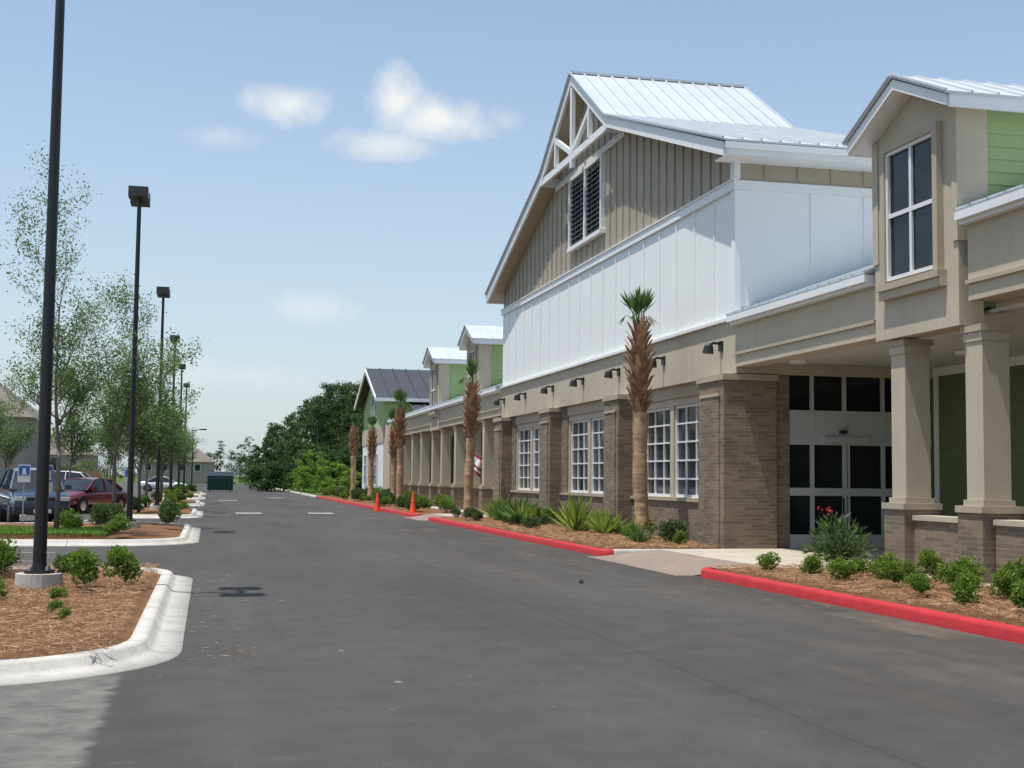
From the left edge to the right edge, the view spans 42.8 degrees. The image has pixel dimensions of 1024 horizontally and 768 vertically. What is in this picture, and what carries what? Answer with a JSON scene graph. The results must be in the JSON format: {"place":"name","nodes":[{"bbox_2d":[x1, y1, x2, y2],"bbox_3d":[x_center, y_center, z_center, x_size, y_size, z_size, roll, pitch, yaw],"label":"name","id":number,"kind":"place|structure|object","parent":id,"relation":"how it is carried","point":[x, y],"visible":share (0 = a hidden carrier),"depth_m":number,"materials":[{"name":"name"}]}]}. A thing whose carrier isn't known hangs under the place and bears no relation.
{"place":"outdoors","nodes":[
{"label":"outdoors","id":0,"kind":"place"},
{"bbox_2d":[0,524,111,536],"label":"grass","id":1,"kind":"structure","parent":0,"point":[6,529],"depth_m":30.22,"materials":[{"name":"green plant"}]},
{"bbox_2d":[50,435,99,470],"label":"house","id":2,"kind":"structure","parent":0,"point":[53,452],"depth_m":228.66,"materials":[{"name":"grey"}]},
{"bbox_2d":[137,446,216,482],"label":"house","id":3,"kind":"structure","parent":0,"point":[203,463],"depth_m":263.63,"materials":[{"name":"grey"}]},
{"bbox_2d":[279,487,361,495],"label":"verge","id":4,"kind":"structure","parent":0,"point":[305,491],"depth_m":137.24,"materials":[{"name":"green plant"}]},
{"bbox_2d":[242,380,363,491],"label":"pine woods","id":5,"kind":"object","parent":4,"relation":"on","point":[325,425],"visible":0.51,"depth_m":146.43,"materials":[{"name":"green plant"}]},
{"bbox_2d":[287,449,361,493],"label":"sapling thicket","id":6,"kind":"object","parent":4,"relation":"on","point":[340,468],"visible":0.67,"depth_m":116.71,"materials":[{"name":"green plant"}]},
{"bbox_2d":[102,475,699,575],"bbox_3d":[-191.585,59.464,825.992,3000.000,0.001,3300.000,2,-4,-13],"label":"ground","id":7,"kind":"structure","parent":0,"point":[119,480],"depth_m":354.06,"materials":[{"name":"green plant"}]},
{"bbox_2d":[93,436,273,484],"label":"distant trees","id":8,"kind":"object","parent":7,"relation":"on","point":[245,459],"visible":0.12,"depth_m":283.49,"materials":[{"name":"green plant"}]},
{"bbox_2d":[322,495,462,514],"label":"planting bed","id":9,"kind":"object","parent":7,"relation":"on","point":[421,511],"visible":0.45,"depth_m":62.05,"materials":[{"name":"brown wood"}]},
{"bbox_2d":[348,413,361,498],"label":"palm tree","id":10,"kind":"object","parent":9,"relation":"on","point":[353,446],"visible":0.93,"depth_m":86.61,"materials":[{"name":"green plant"}]},
{"bbox_2d":[365,415,377,500],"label":"palm tree","id":11,"kind":"object","parent":9,"relation":"on","point":[372,441],"visible":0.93,"depth_m":78.86,"materials":[{"name":"green plant"}]},
{"bbox_2d":[386,407,396,503],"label":"palm tree","id":12,"kind":"object","parent":9,"relation":"on","point":[392,447],"visible":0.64,"depth_m":70.11,"materials":[{"name":"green plant"}]},
{"bbox_2d":[391,386,410,505],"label":"palm tree","id":13,"kind":"object","parent":9,"relation":"on","point":[399,418],"visible":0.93,"depth_m":64.42,"materials":[{"name":"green plant"}]},
{"bbox_2d":[362,388,451,489],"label":"walls","id":14,"kind":"structure","parent":7,"relation":"on","point":[384,456],"depth_m":86.12,"materials":[{"name":"green"}]},
{"bbox_2d":[363,394,377,485],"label":"windows","id":15,"kind":"structure","parent":14,"relation":"attached to","point":[373,414],"depth_m":91.50,"materials":[{"name":"clear glass"}]},
{"bbox_2d":[354,367,429,410],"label":"roof","id":16,"kind":"structure","parent":14,"relation":"on","point":[383,384],"depth_m":88.89,"materials":[{"name":"metal"}]},
{"bbox_2d":[428,517,612,555],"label":"red kerb","id":17,"kind":"structure","parent":7,"relation":"on","point":[590,550],"depth_m":33.08,"materials":[{"name":"paint"}]},
{"bbox_2d":[493,373,789,548],"bbox_3d":[2.670,2.541,39.795,1.630,3.950,23.585,2,-4,-13],"label":"brick base","id":18,"kind":"object","parent":7,"relation":"on","point":[742,501],"visible":0.69,"depth_m":28.88,"materials":[{"name":"brown brick"}]},
{"bbox_2d":[516,395,697,498],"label":"windows","id":19,"kind":"structure","parent":18,"relation":"attached to","point":[672,453],"depth_m":34.56,"materials":[{"name":"white glass"}]},
{"bbox_2d":[502,101,932,417],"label":"walls","id":20,"kind":"structure","parent":7,"relation":"on","point":[774,244],"depth_m":32.36,"materials":[{"name":"beige"}]},
{"bbox_2d":[567,153,605,252],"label":"gable louver","id":21,"kind":"object","parent":20,"relation":"attached to","point":[588,172],"visible":1,"depth_m":40.03,"materials":[{"name":"black paint"}]},
{"bbox_2d":[493,341,722,405],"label":"wall lamps","id":22,"kind":"object","parent":20,"relation":"attached to","point":[708,348],"depth_m":36.42,"materials":[{"name":"black metal"}]},
{"bbox_2d":[484,70,846,294],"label":"metal roof","id":23,"kind":"structure","parent":20,"relation":"on","point":[725,111],"depth_m":38.45,"materials":[{"name":"silver metal"}]},
{"bbox_2d":[486,76,871,303],"bbox_3d":[4.534,-6.726,40.786,5.655,5.522,24.900,2,-4,-13],"label":"rake and truss","id":24,"kind":"object","parent":20,"relation":"on","point":[557,160],"visible":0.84,"depth_m":38.29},
{"bbox_2d":[504,104,866,383],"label":"battens","id":25,"kind":"object","parent":20,"relation":"attached to","point":[765,177],"visible":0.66,"depth_m":36.96,"materials":[{"name":"beige wood"}]},
{"bbox_2d":[499,131,871,388],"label":"trim bands","id":26,"kind":"object","parent":20,"relation":"attached to","point":[734,185],"depth_m":30.32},
{"bbox_2d":[789,375,932,547],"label":"storefront doors","id":27,"kind":"structure","parent":20,"relation":"attached to","point":[840,441],"depth_m":29.00,"materials":[{"name":"black glass"}]},
{"bbox_2d":[0,483,1023,767],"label":"road","id":28,"kind":"structure","parent":0,"point":[382,639],"depth_m":10.88,"materials":[{"name":"grey asphalt"}]},
{"bbox_2d":[0,398,19,452],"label":"oak tree","id":29,"kind":"object","parent":28,"relation":"on","point":[3,409],"visible":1,"depth_m":60.64,"materials":[{"name":"green plant"}]},
{"bbox_2d":[0,374,37,468],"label":"oak tree","id":30,"kind":"object","parent":28,"relation":"on","point":[15,439],"visible":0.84,"depth_m":79.17,"materials":[{"name":"green plant"}]},
{"bbox_2d":[18,465,30,523],"bbox_3d":[-13.947,3.228,37.277,0.340,1.850,0.066,2,-4,-19],"label":"parking sign","id":31,"kind":"object","parent":28,"relation":"on","point":[24,472],"visible":0.93,"depth_m":37.29,"materials":[{"name":"metal"}]},
{"bbox_2d":[0,384,53,477],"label":"house","id":32,"kind":"structure","parent":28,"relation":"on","point":[27,456],"depth_m":91.49,"materials":[{"name":"grey"}]},
{"bbox_2d":[0,468,71,522],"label":"suv","id":33,"kind":"object","parent":28,"relation":"on","point":[11,492],"visible":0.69,"depth_m":40.99,"materials":[{"name":"blue paint"}]},
{"bbox_2d":[33,369,107,477],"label":"oak tree","id":34,"kind":"object","parent":28,"relation":"on","point":[72,429],"visible":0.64,"depth_m":67.45,"materials":[{"name":"green plant"}]},
{"bbox_2d":[50,457,107,477],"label":"hedgerow","id":35,"kind":"object","parent":28,"relation":"on","point":[64,467],"visible":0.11,"depth_m":97.71,"materials":[{"name":"green plant"}]},
{"bbox_2d":[63,477,126,513],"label":"sedan","id":36,"kind":"object","parent":28,"relation":"on","point":[84,494],"visible":0.59,"depth_m":53.67,"materials":[{"name":"red paint"}]},
{"bbox_2d":[0,566,192,685],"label":"kerb","id":37,"kind":"structure","parent":28,"relation":"on","point":[157,637],"depth_m":11.30,"materials":[{"name":"concrete"}]},
{"bbox_2d":[0,562,160,659],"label":"planting bed","id":38,"kind":"object","parent":37,"relation":"on","point":[136,614],"visible":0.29,"depth_m":13.42,"materials":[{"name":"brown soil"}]},
{"bbox_2d":[0,536,23,573],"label":"shrub","id":39,"kind":"object","parent":38,"relation":"on","point":[7,553],"visible":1,"depth_m":18.08,"materials":[{"name":"green plant"}]},
{"bbox_2d":[14,0,64,589],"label":"street lamp","id":40,"kind":"object","parent":38,"relation":"on","point":[39,572],"visible":0.93,"depth_m":16.99,"materials":[{"name":"metal"}]},
{"bbox_2d":[52,553,77,573],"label":"shrub","id":41,"kind":"object","parent":38,"relation":"on","point":[63,567],"visible":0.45,"depth_m":16.96,"materials":[{"name":"green plant"}]},
{"bbox_2d":[67,547,103,585],"bbox_3d":[-5.346,2.288,16.329,0.512,0.516,0.478,-2,-5,28],"label":"shrub","id":42,"kind":"object","parent":38,"relation":"on","point":[85,563],"visible":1,"depth_m":16.25,"materials":[{"name":"green plant"}]},
{"bbox_2d":[101,545,142,582],"bbox_3d":[-5.064,2.339,16.974,0.460,0.513,0.517,0,-4,11],"label":"shrub","id":43,"kind":"object","parent":38,"relation":"on","point":[118,557],"visible":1,"depth_m":16.91,"materials":[{"name":"green plant"}]},
{"bbox_2d":[0,522,200,545],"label":"kerb","id":44,"kind":"structure","parent":28,"relation":"on","point":[189,534],"depth_m":29.55,"materials":[{"name":"concrete"}]},
{"bbox_2d":[0,523,183,538],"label":"planting bed","id":45,"kind":"object","parent":44,"relation":"on","point":[152,530],"visible":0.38,"depth_m":32.70,"materials":[{"name":"brown soil"}]},
{"bbox_2d":[0,140,137,528],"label":"oak tree","id":46,"kind":"object","parent":45,"relation":"on","point":[79,392],"visible":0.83,"depth_m":31.58,"materials":[{"name":"green plant"}]},
{"bbox_2d":[89,502,113,524],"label":"shrub","id":47,"kind":"object","parent":45,"relation":"on","point":[101,511],"visible":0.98,"depth_m":35.11,"materials":[{"name":"green plant"}]},
{"bbox_2d":[103,513,133,534],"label":"shrub","id":48,"kind":"object","parent":45,"relation":"on","point":[118,524],"visible":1,"depth_m":30.16,"materials":[{"name":"green plant"}]},
{"bbox_2d":[59,269,197,522],"bbox_3d":[-11.103,0.305,38.692,4.468,7.752,3.423,-1,-4,23],"label":"oak tree","id":49,"kind":"object","parent":45,"relation":"on","point":[113,422],"visible":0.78,"depth_m":38.90,"materials":[{"name":"green plant"}]},
{"bbox_2d":[126,185,150,527],"bbox_3d":[-10.440,-0.663,36.107,0.600,9.480,1.560,2,-4,-13],"label":"street lamp","id":50,"kind":"object","parent":45,"relation":"on","point":[139,197],"visible":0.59,"depth_m":35.99,"materials":[{"name":"metal"}]},
{"bbox_2d":[157,499,181,523],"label":"shrub","id":51,"kind":"object","parent":45,"relation":"on","point":[170,512],"visible":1,"depth_m":35.81,"materials":[{"name":"green plant"}]},
{"bbox_2d":[85,388,128,478],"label":"oak tree","id":52,"kind":"object","parent":28,"relation":"on","point":[109,454],"visible":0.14,"depth_m":87.67,"materials":[{"name":"green plant"}]},
{"bbox_2d":[137,476,186,491],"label":"sedan","id":53,"kind":"object","parent":28,"relation":"on","point":[151,484],"visible":0.45,"depth_m":125.40,"materials":[{"name":"white paint"}]},
{"bbox_2d":[124,508,203,517],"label":"kerb","id":54,"kind":"structure","parent":28,"relation":"on","point":[195,513],"depth_m":48.98,"materials":[{"name":"concrete"}]},
{"bbox_2d":[125,507,191,514],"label":"planting bed","id":55,"kind":"object","parent":54,"relation":"on","point":[147,510],"visible":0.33,"depth_m":52.21,"materials":[{"name":"brown wood"}]},
{"bbox_2d":[96,329,202,512],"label":"oak tree","id":56,"kind":"object","parent":55,"relation":"on","point":[153,431],"visible":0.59,"depth_m":50.00,"materials":[{"name":"green plant"}]},
{"bbox_2d":[122,370,196,506],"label":"oak tree","id":57,"kind":"object","parent":55,"relation":"on","point":[184,415],"visible":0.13,"depth_m":57.82,"materials":[{"name":"green plant"}]},
{"bbox_2d":[150,286,169,508],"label":"street lamp","id":58,"kind":"object","parent":55,"relation":"on","point":[163,293],"visible":0.75,"depth_m":54.91,"materials":[{"name":"metal"}]},
{"bbox_2d":[140,500,204,505],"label":"kerb","id":59,"kind":"structure","parent":28,"relation":"on","point":[198,503],"depth_m":68.45,"materials":[{"name":"concrete"}]},
{"bbox_2d":[151,500,196,503],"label":"planting bed","id":60,"kind":"object","parent":59,"relation":"on","point":[190,501],"visible":0.15,"depth_m":72.19,"materials":[{"name":"brown wood"}]},
{"bbox_2d":[123,405,194,499],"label":"oak tree","id":61,"kind":"object","parent":60,"relation":"on","point":[168,461],"visible":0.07,"depth_m":77.07,"materials":[{"name":"green plant"}]},
{"bbox_2d":[124,380,202,501],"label":"oak tree","id":62,"kind":"object","parent":60,"relation":"on","point":[179,445],"visible":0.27,"depth_m":69.86,"materials":[{"name":"green plant"}]},
{"bbox_2d":[205,471,234,491],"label":"dumpster","id":63,"kind":"object","parent":28,"relation":"on","point":[219,481],"visible":1,"depth_m":129.54,"materials":[{"name":"green metal"}]},
{"bbox_2d":[317,496,418,516],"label":"red kerb","id":64,"kind":"structure","parent":28,"relation":"on","point":[402,513],"depth_m":65.43,"materials":[{"name":"paint"}]},
{"bbox_2d":[405,514,758,575],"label":"paver ramp","id":65,"kind":"structure","parent":28,"relation":"on","point":[671,562],"depth_m":24.85,"materials":[{"name":"concrete"}]},
{"bbox_2d":[700,567,1023,643],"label":"red kerb","id":66,"kind":"structure","parent":28,"relation":"on","point":[996,630],"depth_m":15.89,"materials":[{"name":"paint"}]},
{"bbox_2d":[0,0,1023,476],"label":"sky","id":67,"kind":"structure","parent":0,"point":[338,189],"materials":[{"name":"blue"}]},
{"bbox_2d":[430,506,996,587],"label":"walkway","id":68,"kind":"structure","parent":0,"point":[789,556],"depth_m":26.26,"materials":[{"name":"concrete"}]},
{"bbox_2d":[435,516,719,548],"bbox_3d":[0.927,4.253,38.512,3.010,0.110,22.180,2,-4,-13],"label":"planting bed","id":69,"kind":"object","parent":68,"relation":"on","point":[487,520],"visible":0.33,"depth_m":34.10,"materials":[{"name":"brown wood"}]},
{"bbox_2d":[458,357,481,516],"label":"palm tree","id":70,"kind":"object","parent":69,"relation":"on","point":[471,406],"visible":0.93,"depth_m":48.85,"materials":[{"name":"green plant"}]},
{"bbox_2d":[482,496,508,519],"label":"yucca plant","id":71,"kind":"object","parent":69,"relation":"on","point":[494,512],"visible":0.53,"depth_m":44.82,"materials":[{"name":"green plant"}]},
{"bbox_2d":[496,494,539,517],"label":"yucca plant","id":72,"kind":"object","parent":69,"relation":"on","point":[512,507],"visible":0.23,"depth_m":43.44,"materials":[{"name":"green plant"}]},
{"bbox_2d":[546,492,605,531],"bbox_3d":[1.750,3.433,35.416,1.875,1.216,1.989,2,-4,-13],"label":"yucca plant","id":73,"kind":"object","parent":69,"relation":"on","point":[574,516],"visible":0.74,"depth_m":35.19,"materials":[{"name":"green plant"}]},
{"bbox_2d":[582,506,630,533],"bbox_3d":[2.499,3.537,34.446,1.388,0.886,1.410,0,-4,6],"label":"yucca plant","id":74,"kind":"object","parent":69,"relation":"on","point":[599,524],"visible":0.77,"depth_m":34.33,"materials":[{"name":"green plant"}]},
{"bbox_2d":[619,287,656,537],"bbox_3d":[3.040,0.702,31.184,1.044,6.192,0.882,2,-4,-13],"label":"palm tree","id":75,"kind":"object","parent":69,"relation":"on","point":[639,372],"visible":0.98,"depth_m":31.08,"materials":[{"name":"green plant"}]},
{"bbox_2d":[620,515,658,538],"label":"shrub","id":76,"kind":"object","parent":69,"relation":"on","point":[631,526],"visible":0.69,"depth_m":30.90,"materials":[{"name":"green plant"}]},
{"bbox_2d":[625,524,653,542],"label":"shrub","id":77,"kind":"object","parent":69,"relation":"on","point":[639,535],"visible":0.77,"depth_m":29.78,"materials":[{"name":"green plant"}]},
{"bbox_2d":[657,518,689,541],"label":"shrub","id":78,"kind":"object","parent":69,"relation":"on","point":[671,528],"visible":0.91,"depth_m":29.99,"materials":[{"name":"green plant"}]},
{"bbox_2d":[390,323,1023,583],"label":"porch columns","id":79,"kind":"structure","parent":68,"relation":"on","point":[986,525],"depth_m":21.24,"materials":[{"name":"beige paint"}]},
{"bbox_2d":[945,308,1023,336],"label":"porch ceiling panel","id":80,"kind":"structure","parent":79,"relation":"on","point":[993,316],"depth_m":20.70,"materials":[{"name":"beige paint"}]},
{"bbox_2d":[451,355,1023,519],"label":"porch walls","id":81,"kind":"structure","parent":68,"relation":"on","point":[948,433],"depth_m":28.59,"materials":[{"name":"green paint"}]},
{"bbox_2d":[387,383,502,436],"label":"porch canopy","id":82,"kind":"object","parent":81,"relation":"attached to","point":[451,414],"visible":0.27,"depth_m":61.65,"materials":[{"name":"beige paint"}]},
{"bbox_2d":[422,346,466,430],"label":"dormer","id":83,"kind":"object","parent":82,"relation":"on","point":[448,369],"visible":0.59,"depth_m":65.20,"materials":[{"name":"green paint"}]},
{"bbox_2d":[457,325,502,422],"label":"dormer","id":84,"kind":"object","parent":82,"relation":"on","point":[483,345],"visible":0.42,"depth_m":55.51,"materials":[{"name":"green paint"}]},
{"bbox_2d":[726,264,1023,367],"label":"porch canopy","id":85,"kind":"object","parent":81,"relation":"attached to","point":[831,320],"visible":0.69,"depth_m":25.25,"materials":[{"name":"beige paint"}]},
{"bbox_2d":[842,73,1023,341],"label":"dormer","id":86,"kind":"object","parent":81,"relation":"on","point":[938,150],"visible":0.96,"depth_m":20.66,"materials":[{"name":"beige paint"}]},
{"bbox_2d":[953,183,1023,312],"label":"porch canopy","id":87,"kind":"object","parent":81,"relation":"attached to","point":[994,223],"visible":1,"depth_m":19.04,"materials":[{"name":"beige paint"}]},
{"bbox_2d":[708,562,1023,626],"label":"planting bed","id":88,"kind":"object","parent":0,"point":[989,616],"visible":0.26,"depth_m":16.91,"materials":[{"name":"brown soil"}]},
{"bbox_2d":[755,551,781,570],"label":"shrub","id":89,"kind":"object","parent":88,"relation":"on","point":[765,561],"visible":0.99,"depth_m":20.92,"materials":[{"name":"green plant"}]},
{"bbox_2d":[798,554,824,574],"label":"shrub","id":90,"kind":"object","parent":88,"relation":"on","point":[813,563],"visible":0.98,"depth_m":19.90,"materials":[{"name":"green plant"}]},
{"bbox_2d":[802,506,877,563],"bbox_3d":[5.477,2.589,22.003,1.287,1.052,1.250,2,-4,-13],"label":"oleander shrub","id":91,"kind":"object","parent":88,"relation":"on","point":[836,546],"visible":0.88,"depth_m":21.87,"materials":[{"name":"green plant"}]},
{"bbox_2d":[826,556,858,578],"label":"shrub","id":92,"kind":"object","parent":88,"relation":"on","point":[841,567],"visible":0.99,"depth_m":18.91,"materials":[{"name":"green plant"}]},
{"bbox_2d":[851,557,874,572],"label":"shrub","id":93,"kind":"object","parent":88,"relation":"on","point":[861,563],"visible":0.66,"depth_m":19.64,"materials":[{"name":"green plant"}]},
{"bbox_2d":[870,558,904,582],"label":"shrub","id":94,"kind":"object","parent":88,"relation":"on","point":[889,570],"visible":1,"depth_m":17.67,"materials":[{"name":"green plant"}]},
{"bbox_2d":[896,558,918,582],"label":"shrub","id":95,"kind":"object","parent":88,"relation":"on","point":[908,568],"visible":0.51,"depth_m":18.45,"materials":[{"name":"green plant"}]},
{"bbox_2d":[904,573,933,593],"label":"shrub","id":96,"kind":"object","parent":88,"relation":"on","point":[921,583],"visible":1,"depth_m":16.36,"materials":[{"name":"green plant"}]},
{"bbox_2d":[914,548,945,580],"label":"shrub","id":97,"kind":"object","parent":88,"relation":"on","point":[928,558],"visible":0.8,"depth_m":19.20,"materials":[{"name":"green plant"}]},
{"bbox_2d":[932,561,971,588],"bbox_3d":[5.909,2.549,17.349,0.518,0.443,0.474,3,-5,-29],"label":"shrub","id":98,"kind":"object","parent":88,"relation":"on","point":[951,573],"visible":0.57,"depth_m":17.30,"materials":[{"name":"green plant"}]},
{"bbox_2d":[948,572,985,607],"bbox_3d":[5.325,2.407,15.280,0.451,0.425,0.459,2,-4,-23],"label":"shrub","id":99,"kind":"object","parent":88,"relation":"on","point":[967,583],"visible":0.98,"depth_m":15.22,"materials":[{"name":"green plant"}]},
{"bbox_2d":[945,554,989,580],"bbox_3d":[6.333,2.594,18.205,0.672,0.459,0.506,4,-6,-42],"label":"shrub","id":100,"kind":"object","parent":88,"relation":"on","point":[966,563],"visible":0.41,"depth_m":18.18,"materials":[{"name":"green plant"}]},
{"bbox_2d":[987,569,1019,597],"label":"shrub","id":101,"kind":"object","parent":88,"relation":"on","point":[1003,579],"visible":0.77,"depth_m":16.08,"materials":[{"name":"green plant"}]},
{"bbox_2d":[997,557,1023,588],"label":"shrub","id":102,"kind":"object","parent":88,"relation":"on","point":[1018,569],"visible":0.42,"depth_m":17.12,"materials":[{"name":"green plant"}]},
{"bbox_2d":[1009,577,1023,608],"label":"shrub","id":103,"kind":"object","parent":88,"relation":"on","point":[1017,597],"visible":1,"depth_m":14.18,"materials":[{"name":"green plant"}]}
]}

